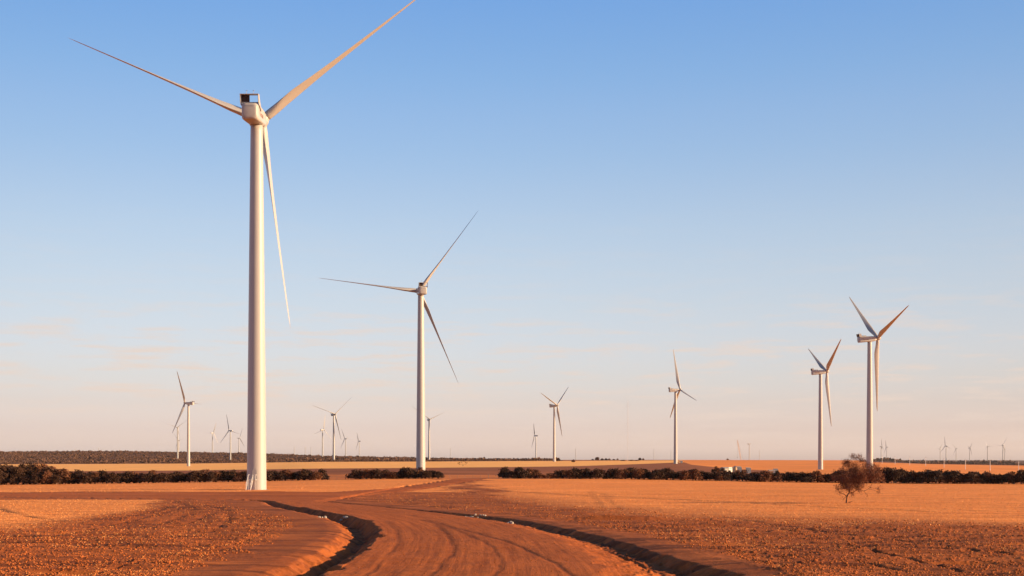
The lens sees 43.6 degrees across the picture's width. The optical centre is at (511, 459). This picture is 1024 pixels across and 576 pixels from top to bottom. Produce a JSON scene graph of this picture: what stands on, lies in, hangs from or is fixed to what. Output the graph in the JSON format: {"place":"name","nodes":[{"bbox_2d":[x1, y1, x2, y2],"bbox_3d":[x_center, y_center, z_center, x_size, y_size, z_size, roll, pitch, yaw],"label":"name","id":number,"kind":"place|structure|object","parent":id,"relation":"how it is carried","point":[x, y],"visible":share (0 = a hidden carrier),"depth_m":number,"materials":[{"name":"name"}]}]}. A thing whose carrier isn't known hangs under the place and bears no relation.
{"place":"outdoors","nodes":[
{"label":"outdoors","id":0,"kind":"place"},
{"bbox_2d":[0,479,663,575],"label":"dirt road","id":1,"kind":"structure","parent":0,"point":[528,545],"depth_m":80.10,"materials":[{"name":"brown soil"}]},
{"bbox_2d":[0,452,1023,575],"bbox_3d":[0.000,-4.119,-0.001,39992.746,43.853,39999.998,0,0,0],"label":"ground","id":2,"kind":"structure","parent":0,"point":[309,542],"depth_m":126.30,"materials":[{"name":"brown soil"}]},
{"bbox_2d":[0,471,8,484],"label":"bushy tree","id":3,"kind":"object","parent":2,"relation":"on","point":[3,477],"visible":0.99,"depth_m":429.55,"materials":[{"name":"brown plant"}]},
{"bbox_2d":[0,464,9,482],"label":"bushy tree","id":4,"kind":"object","parent":2,"relation":"on","point":[3,468],"visible":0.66,"depth_m":432.19,"materials":[{"name":"green plant"}]},
{"bbox_2d":[8,476,19,484],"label":"bushy tree","id":5,"kind":"object","parent":2,"relation":"on","point":[13,480],"visible":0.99,"depth_m":429.52,"materials":[{"name":"green plant"}]},
{"bbox_2d":[9,466,25,484],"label":"bushy tree","id":6,"kind":"object","parent":2,"relation":"on","point":[17,472],"visible":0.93,"depth_m":432.25,"materials":[{"name":"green plant"}]},
{"bbox_2d":[17,463,31,484],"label":"bushy tree","id":7,"kind":"object","parent":2,"relation":"on","point":[26,472],"visible":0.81,"depth_m":434.55,"materials":[{"name":"green plant"}]},
{"bbox_2d":[20,475,30,484],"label":"bushy tree","id":8,"kind":"object","parent":2,"relation":"on","point":[25,479],"visible":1,"depth_m":429.23,"materials":[{"name":"green plant"}]},
{"bbox_2d":[26,462,36,483],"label":"bushy tree","id":9,"kind":"object","parent":2,"relation":"on","point":[31,467],"visible":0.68,"depth_m":437.05,"materials":[{"name":"green plant"}]},
{"bbox_2d":[29,472,42,484],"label":"bushy tree","id":10,"kind":"object","parent":2,"relation":"on","point":[36,478],"visible":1,"depth_m":428.88,"materials":[{"name":"green plant"}]},
{"bbox_2d":[41,470,52,483],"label":"bushy tree","id":11,"kind":"object","parent":2,"relation":"on","point":[47,477],"visible":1,"depth_m":429.40,"materials":[{"name":"brown plant"}]},
{"bbox_2d":[39,466,57,483],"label":"bushy tree","id":12,"kind":"object","parent":2,"relation":"on","point":[46,468],"visible":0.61,"depth_m":433.04,"materials":[{"name":"green plant"}]},
{"bbox_2d":[50,474,62,483],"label":"bushy tree","id":13,"kind":"object","parent":2,"relation":"on","point":[56,479],"visible":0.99,"depth_m":429.27,"materials":[{"name":"green plant"}]},
{"bbox_2d":[54,468,72,483],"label":"bushy tree","id":14,"kind":"object","parent":2,"relation":"on","point":[66,477],"visible":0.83,"depth_m":434.55,"materials":[{"name":"brown plant"}]},
{"bbox_2d":[71,469,83,483],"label":"bushy tree","id":15,"kind":"object","parent":2,"relation":"on","point":[79,472],"visible":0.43,"depth_m":437.51,"materials":[{"name":"green plant"}]},
{"bbox_2d":[73,472,95,483],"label":"bushy tree","id":16,"kind":"object","parent":2,"relation":"on","point":[84,478],"visible":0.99,"depth_m":431.40,"materials":[{"name":"green plant"}]},
{"bbox_2d":[90,472,102,483],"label":"bushy tree","id":17,"kind":"object","parent":2,"relation":"on","point":[98,477],"visible":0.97,"depth_m":435.97,"materials":[{"name":"green plant"}]},
{"bbox_2d":[103,472,122,483],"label":"bushy tree","id":18,"kind":"object","parent":2,"relation":"on","point":[111,477],"visible":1,"depth_m":432.56,"materials":[{"name":"green plant"}]},
{"bbox_2d":[117,470,134,482],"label":"bushy tree","id":19,"kind":"object","parent":2,"relation":"on","point":[127,476],"visible":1,"depth_m":436.29,"materials":[{"name":"green plant"}]},
{"bbox_2d":[131,473,142,482],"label":"bushy tree","id":20,"kind":"object","parent":2,"relation":"on","point":[137,479],"visible":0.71,"depth_m":436.97,"materials":[{"name":"green plant"}]},
{"bbox_2d":[141,472,154,482],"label":"bushy tree","id":21,"kind":"object","parent":2,"relation":"on","point":[148,477],"visible":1,"depth_m":432.44,"materials":[{"name":"green plant"}]},
{"bbox_2d":[153,473,163,482],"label":"bushy tree","id":22,"kind":"object","parent":2,"relation":"on","point":[156,478],"visible":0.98,"depth_m":432.02,"materials":[{"name":"green plant"}]},
{"bbox_2d":[158,472,171,482],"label":"bushy tree","id":23,"kind":"object","parent":2,"relation":"on","point":[165,477],"visible":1,"depth_m":432.42,"materials":[{"name":"green plant"}]},
{"bbox_2d":[172,471,185,482],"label":"bushy tree","id":24,"kind":"object","parent":2,"relation":"on","point":[178,476],"visible":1,"depth_m":435.28,"materials":[{"name":"green plant"}]},
{"bbox_2d":[172,372,196,465],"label":"wind turbine","id":25,"kind":"object","parent":2,"relation":"on","point":[188,428],"visible":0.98,"depth_m":1616.37,"materials":[{"name":"white paint"}]},
{"bbox_2d":[187,470,204,481],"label":"bushy tree","id":26,"kind":"object","parent":2,"relation":"on","point":[194,476],"visible":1,"depth_m":432.45,"materials":[{"name":"green plant"}]},
{"bbox_2d":[204,470,216,481],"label":"bushy tree","id":27,"kind":"object","parent":2,"relation":"on","point":[210,476],"visible":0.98,"depth_m":432.96,"materials":[{"name":"green plant"}]},
{"bbox_2d":[210,470,224,481],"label":"bushy tree","id":28,"kind":"object","parent":2,"relation":"on","point":[218,475],"visible":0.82,"depth_m":436.75,"materials":[{"name":"green plant"}]},
{"bbox_2d":[220,415,232,459],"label":"wind turbine","id":29,"kind":"object","parent":2,"relation":"on","point":[230,438],"visible":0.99,"depth_m":3428.26,"materials":[{"name":"white paint"}]},
{"bbox_2d":[221,470,233,481],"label":"bushy tree","id":30,"kind":"object","parent":2,"relation":"on","point":[227,475],"visible":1,"depth_m":436.66,"materials":[{"name":"green plant"}]},
{"bbox_2d":[232,471,244,481],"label":"bushy tree","id":31,"kind":"object","parent":2,"relation":"on","point":[238,476],"visible":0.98,"depth_m":433.10,"materials":[{"name":"green plant"}]},
{"bbox_2d":[69,0,414,489],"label":"wind turbine","id":32,"kind":"object","parent":2,"relation":"on","point":[255,116],"visible":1,"depth_m":271.74,"materials":[{"name":"white paint"}]},
{"bbox_2d":[266,471,275,480],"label":"bushy tree","id":33,"kind":"object","parent":2,"relation":"on","point":[269,476],"visible":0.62,"depth_m":433.01,"materials":[{"name":"green plant"}]},
{"bbox_2d":[0,450,556,463],"bbox_3d":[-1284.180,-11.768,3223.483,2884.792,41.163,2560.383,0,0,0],"label":"bushland","id":34,"kind":"structure","parent":2,"relation":"on","point":[77,458],"depth_m":2928.86,"materials":[{"name":"green plant"}]},
{"bbox_2d":[275,472,287,480],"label":"bushy tree","id":35,"kind":"object","parent":2,"relation":"on","point":[280,476],"visible":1,"depth_m":434.44,"materials":[{"name":"green plant"}]},
{"bbox_2d":[275,469,293,480],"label":"bushy tree","id":36,"kind":"object","parent":2,"relation":"on","point":[288,473],"visible":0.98,"depth_m":435.73,"materials":[{"name":"green plant"}]},
{"bbox_2d":[293,469,310,479],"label":"bushy tree","id":37,"kind":"object","parent":2,"relation":"on","point":[302,474],"visible":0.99,"depth_m":434.29,"materials":[{"name":"green plant"}]},
{"bbox_2d":[306,471,322,479],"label":"bushy tree","id":38,"kind":"object","parent":2,"relation":"on","point":[317,475],"visible":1,"depth_m":434.15,"materials":[{"name":"green plant"}]},
{"bbox_2d":[318,468,329,479],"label":"bushy tree","id":39,"kind":"object","parent":2,"relation":"on","point":[325,475],"visible":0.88,"depth_m":438.07,"materials":[{"name":"green plant"}]},
{"bbox_2d":[317,420,330,456],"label":"wind turbine","id":40,"kind":"object","parent":2,"relation":"on","point":[322,436],"visible":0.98,"depth_m":3648.39,"materials":[{"name":"white paint"}]},
{"bbox_2d":[315,399,349,459],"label":"wind turbine","id":41,"kind":"object","parent":2,"relation":"on","point":[334,416],"visible":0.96,"depth_m":2172.53,"materials":[{"name":"white paint"}]},
{"bbox_2d":[344,469,362,478],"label":"bushy tree","id":42,"kind":"object","parent":2,"relation":"on","point":[354,474],"visible":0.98,"depth_m":435.32,"materials":[{"name":"green plant"}]},
{"bbox_2d":[360,469,370,478],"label":"bushy tree","id":43,"kind":"object","parent":2,"relation":"on","point":[365,474],"visible":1,"depth_m":434.94,"materials":[{"name":"green plant"}]},
{"bbox_2d":[369,468,382,478],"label":"bushy tree","id":44,"kind":"object","parent":2,"relation":"on","point":[376,473],"visible":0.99,"depth_m":434.40,"materials":[{"name":"green plant"}]},
{"bbox_2d":[384,472,400,478],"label":"bushy tree","id":45,"kind":"object","parent":2,"relation":"on","point":[389,475],"visible":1,"depth_m":434.59,"materials":[{"name":"green plant"}]},
{"bbox_2d":[322,211,477,469],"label":"wind turbine","id":46,"kind":"object","parent":2,"relation":"on","point":[421,291],"visible":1,"depth_m":565.69,"materials":[{"name":"white paint"}]},
{"bbox_2d":[402,467,417,478],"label":"bushy tree","id":47,"kind":"object","parent":2,"relation":"on","point":[409,472],"visible":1,"depth_m":434.64,"materials":[{"name":"green plant"}]},
{"bbox_2d":[418,470,433,478],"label":"bushy tree","id":48,"kind":"object","parent":2,"relation":"on","point":[425,474],"visible":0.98,"depth_m":432.49,"materials":[{"name":"green plant"}]},
{"bbox_2d":[416,409,437,458],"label":"wind turbine","id":49,"kind":"object","parent":2,"relation":"on","point":[428,419],"visible":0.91,"depth_m":2470.48,"materials":[{"name":"white paint"}]},
{"bbox_2d":[432,471,444,478],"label":"bushy tree","id":50,"kind":"object","parent":2,"relation":"on","point":[437,474],"visible":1,"depth_m":435.04,"materials":[{"name":"green plant"}]},
{"bbox_2d":[497,467,509,477],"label":"bushy tree","id":51,"kind":"object","parent":2,"relation":"on","point":[503,472],"visible":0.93,"depth_m":437.28,"materials":[{"name":"green plant"}]},
{"bbox_2d":[0,490,1023,575],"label":"soil clods","id":52,"kind":"object","parent":2,"relation":"on","point":[169,561],"visible":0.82,"depth_m":75.82,"materials":[{"name":"brown soil"}]},
{"bbox_2d":[0,483,1023,530],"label":"straw stubble","id":53,"kind":"object","parent":2,"relation":"on","point":[613,505],"visible":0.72,"depth_m":164.99,"materials":[{"name":"beige plant"}]},
{"bbox_2d":[505,471,520,478],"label":"bushy tree","id":54,"kind":"object","parent":2,"relation":"on","point":[512,474],"visible":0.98,"depth_m":434.41,"materials":[{"name":"green plant"}]},
{"bbox_2d":[516,470,531,478],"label":"bushy tree","id":55,"kind":"object","parent":2,"relation":"on","point":[524,474],"visible":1,"depth_m":433.70,"materials":[{"name":"green plant"}]},
{"bbox_2d":[533,473,548,478],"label":"bushy tree","id":56,"kind":"object","parent":2,"relation":"on","point":[539,475],"visible":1,"depth_m":434.54,"materials":[{"name":"brown plant"}]},
{"bbox_2d":[541,388,567,461],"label":"wind turbine","id":57,"kind":"object","parent":2,"relation":"on","point":[554,441],"visible":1,"depth_m":1823.59,"materials":[{"name":"white paint"}]},
{"bbox_2d":[553,470,563,478],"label":"bushy tree","id":58,"kind":"object","parent":2,"relation":"on","point":[558,474],"visible":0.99,"depth_m":438.56,"materials":[{"name":"green plant"}]},
{"bbox_2d":[563,469,576,478],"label":"bushy tree","id":59,"kind":"object","parent":2,"relation":"on","point":[568,474],"visible":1,"depth_m":437.27,"materials":[{"name":"green plant"}]},
{"bbox_2d":[570,467,584,478],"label":"bushy tree","id":60,"kind":"object","parent":2,"relation":"on","point":[577,472],"visible":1,"depth_m":437.22,"materials":[{"name":"green plant"}]},
{"bbox_2d":[577,468,591,478],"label":"bushy tree","id":61,"kind":"object","parent":2,"relation":"on","point":[586,475],"visible":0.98,"depth_m":439.03,"materials":[{"name":"green plant"}]},
{"bbox_2d":[589,468,604,478],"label":"bushy tree","id":62,"kind":"object","parent":2,"relation":"on","point":[596,473],"visible":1,"depth_m":437.07,"materials":[{"name":"green plant"}]},
{"bbox_2d":[603,468,613,478],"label":"bushy tree","id":63,"kind":"object","parent":2,"relation":"on","point":[609,472],"visible":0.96,"depth_m":442.64,"materials":[{"name":"green plant"}]},
{"bbox_2d":[614,469,626,478],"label":"bushy tree","id":64,"kind":"object","parent":2,"relation":"on","point":[620,474],"visible":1,"depth_m":439.30,"materials":[{"name":"green plant"}]},
{"bbox_2d":[626,467,636,478],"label":"bushy tree","id":65,"kind":"object","parent":2,"relation":"on","point":[631,470],"visible":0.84,"depth_m":443.08,"materials":[{"name":"green plant"}]},
{"bbox_2d":[631,468,645,478],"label":"bushy tree","id":66,"kind":"object","parent":2,"relation":"on","point":[638,473],"visible":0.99,"depth_m":439.25,"materials":[{"name":"green plant"}]},
{"bbox_2d":[647,469,663,479],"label":"bushy tree","id":67,"kind":"object","parent":2,"relation":"on","point":[654,474],"visible":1,"depth_m":438.44,"materials":[{"name":"green plant"}]},
{"bbox_2d":[655,468,669,479],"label":"bushy tree","id":68,"kind":"object","parent":2,"relation":"on","point":[665,475],"visible":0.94,"depth_m":438.86,"materials":[{"name":"green plant"}]},
{"bbox_2d":[660,467,674,479],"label":"bushy tree","id":69,"kind":"object","parent":2,"relation":"on","point":[669,471],"visible":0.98,"depth_m":439.93,"materials":[{"name":"green plant"}]},
{"bbox_2d":[668,350,696,463],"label":"wind turbine","id":70,"kind":"object","parent":2,"relation":"on","point":[676,394],"visible":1,"depth_m":1378.69,"materials":[{"name":"white paint"}]},
{"bbox_2d":[678,469,690,479],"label":"bushy tree","id":71,"kind":"object","parent":2,"relation":"on","point":[684,475],"visible":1,"depth_m":437.91,"materials":[{"name":"brown plant"}]},
{"bbox_2d":[689,469,703,480],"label":"bushy tree","id":72,"kind":"object","parent":2,"relation":"on","point":[696,474],"visible":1,"depth_m":438.55,"materials":[{"name":"brown plant"}]},
{"bbox_2d":[703,472,711,480],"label":"bushy tree","id":73,"kind":"object","parent":2,"relation":"on","point":[707,474],"visible":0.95,"depth_m":441.55,"materials":[{"name":"green plant"}]},
{"bbox_2d":[708,471,722,480],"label":"bushy tree","id":74,"kind":"object","parent":2,"relation":"on","point":[713,475],"visible":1,"depth_m":438.27,"materials":[{"name":"green plant"}]},
{"bbox_2d":[721,471,731,480],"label":"bushy tree","id":75,"kind":"object","parent":2,"relation":"on","point":[726,474],"visible":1,"depth_m":438.57,"materials":[{"name":"green plant"}]},
{"bbox_2d":[734,470,748,480],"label":"bushy tree","id":76,"kind":"object","parent":2,"relation":"on","point":[739,477],"visible":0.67,"depth_m":443.89,"materials":[{"name":"green plant"}]},
{"bbox_2d":[742,474,756,481],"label":"bushy tree","id":77,"kind":"object","parent":2,"relation":"on","point":[750,477],"visible":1,"depth_m":437.67,"materials":[{"name":"green plant"}]},
{"bbox_2d":[756,470,773,481],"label":"bushy tree","id":78,"kind":"object","parent":2,"relation":"on","point":[764,476],"visible":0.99,"depth_m":437.29,"materials":[{"name":"brown plant"}]},
{"bbox_2d":[772,473,783,481],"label":"bushy tree","id":79,"kind":"object","parent":2,"relation":"on","point":[778,477],"visible":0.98,"depth_m":439.38,"materials":[{"name":"brown plant"}]},
{"bbox_2d":[790,472,800,481],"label":"bushy tree","id":80,"kind":"object","parent":2,"relation":"on","point":[795,476],"visible":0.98,"depth_m":439.48,"materials":[{"name":"green plant"}]},
{"bbox_2d":[797,475,814,482],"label":"bushy tree","id":81,"kind":"object","parent":2,"relation":"on","point":[807,478],"visible":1,"depth_m":435.98,"materials":[{"name":"green plant"}]},
{"bbox_2d":[808,471,827,482],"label":"bushy tree","id":82,"kind":"object","parent":2,"relation":"on","point":[817,476],"visible":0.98,"depth_m":437.08,"materials":[{"name":"brown plant"}]},
{"bbox_2d":[808,340,840,468],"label":"wind turbine","id":83,"kind":"object","parent":2,"relation":"on","point":[820,420],"visible":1,"depth_m":1043.71,"materials":[{"name":"white paint"}]},
{"bbox_2d":[823,473,835,482],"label":"bushy tree","id":84,"kind":"object","parent":2,"relation":"on","point":[828,475],"visible":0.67,"depth_m":437.08,"materials":[{"name":"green plant"}]},
{"bbox_2d":[834,469,849,482],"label":"bushy tree","id":85,"kind":"object","parent":2,"relation":"on","point":[840,473],"visible":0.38,"depth_m":437.02,"materials":[{"name":"green plant"}]},
{"bbox_2d":[829,452,884,502],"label":"lone tree","id":86,"kind":"object","parent":2,"relation":"on","point":[863,473],"visible":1,"depth_m":175.89,"materials":[{"name":"brown plant"}]},
{"bbox_2d":[866,467,886,482],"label":"bushy tree","id":87,"kind":"object","parent":2,"relation":"on","point":[881,478],"visible":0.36,"depth_m":436.59,"materials":[{"name":"brown plant"}]},
{"bbox_2d":[849,297,908,468],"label":"wind turbine","id":88,"kind":"object","parent":2,"relation":"on","point":[869,428],"visible":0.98,"depth_m":775.79,"materials":[{"name":"white paint"}]},
{"bbox_2d":[882,467,891,482],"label":"bushy tree","id":89,"kind":"object","parent":2,"relation":"on","point":[887,469],"visible":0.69,"depth_m":440.90,"materials":[{"name":"green plant"}]},
{"bbox_2d":[885,467,904,482],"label":"bushy tree","id":90,"kind":"object","parent":2,"relation":"on","point":[896,474],"visible":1,"depth_m":438.41,"materials":[{"name":"green plant"}]},
{"bbox_2d":[894,468,909,482],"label":"bushy tree","id":91,"kind":"object","parent":2,"relation":"on","point":[905,476],"visible":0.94,"depth_m":439.14,"materials":[{"name":"green plant"}]},
{"bbox_2d":[898,471,916,482],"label":"bushy tree","id":92,"kind":"object","parent":2,"relation":"on","point":[910,477],"visible":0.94,"depth_m":439.57,"materials":[{"name":"green plant"}]},
{"bbox_2d":[912,471,928,483],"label":"bushy tree","id":93,"kind":"object","parent":2,"relation":"on","point":[920,477],"visible":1,"depth_m":436.94,"materials":[{"name":"green plant"}]},
{"bbox_2d":[926,469,945,483],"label":"bushy tree","id":94,"kind":"object","parent":2,"relation":"on","point":[936,476],"visible":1,"depth_m":436.19,"materials":[{"name":"green plant"}]},
{"bbox_2d":[873,457,1015,463],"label":"distant tree line","id":95,"kind":"object","parent":2,"relation":"on","point":[935,461],"visible":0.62,"depth_m":5046.40,"materials":[{"name":"green plant"}]},
{"bbox_2d":[943,470,963,483],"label":"bushy tree","id":96,"kind":"object","parent":2,"relation":"on","point":[952,476],"visible":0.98,"depth_m":437.63,"materials":[{"name":"green plant"}]},
{"bbox_2d":[957,473,969,483],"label":"bushy tree","id":97,"kind":"object","parent":2,"relation":"on","point":[964,476],"visible":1,"depth_m":437.78,"materials":[{"name":"green plant"}]},
{"bbox_2d":[921,461,1023,464],"bbox_3d":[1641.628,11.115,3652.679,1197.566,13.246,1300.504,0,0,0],"label":"scrub","id":98,"kind":"object","parent":2,"relation":"on","point":[993,463],"visible":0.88,"depth_m":3503.31,"materials":[{"name":"green plant"}]},
{"bbox_2d":[965,471,982,483],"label":"bushy tree","id":99,"kind":"object","parent":2,"relation":"on","point":[972,477],"visible":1,"depth_m":437.29,"materials":[{"name":"green plant"}]},
{"bbox_2d":[976,474,990,483],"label":"bushy tree","id":100,"kind":"object","parent":2,"relation":"on","point":[983,477],"visible":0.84,"depth_m":440.42,"materials":[{"name":"green plant"}]},
{"bbox_2d":[986,473,1002,483],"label":"bushy tree","id":101,"kind":"object","parent":2,"relation":"on","point":[993,478],"visible":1,"depth_m":439.05,"materials":[{"name":"green plant"}]},
{"bbox_2d":[995,475,1008,483],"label":"bushy tree","id":102,"kind":"object","parent":2,"relation":"on","point":[1004,478],"visible":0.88,"depth_m":440.35,"materials":[{"name":"green plant"}]},
{"bbox_2d":[1007,471,1017,483],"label":"bushy tree","id":103,"kind":"object","parent":2,"relation":"on","point":[1011,478],"visible":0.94,"depth_m":439.23,"materials":[{"name":"green plant"}]},
{"bbox_2d":[1014,469,1023,483],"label":"bushy tree","id":104,"kind":"object","parent":2,"relation":"on","point":[1019,477],"visible":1,"depth_m":436.55,"materials":[{"name":"green plant"}]},
{"bbox_2d":[0,0,1023,459],"label":"sky","id":105,"kind":"structure","parent":0,"point":[713,183],"materials":[{"name":"blue"}]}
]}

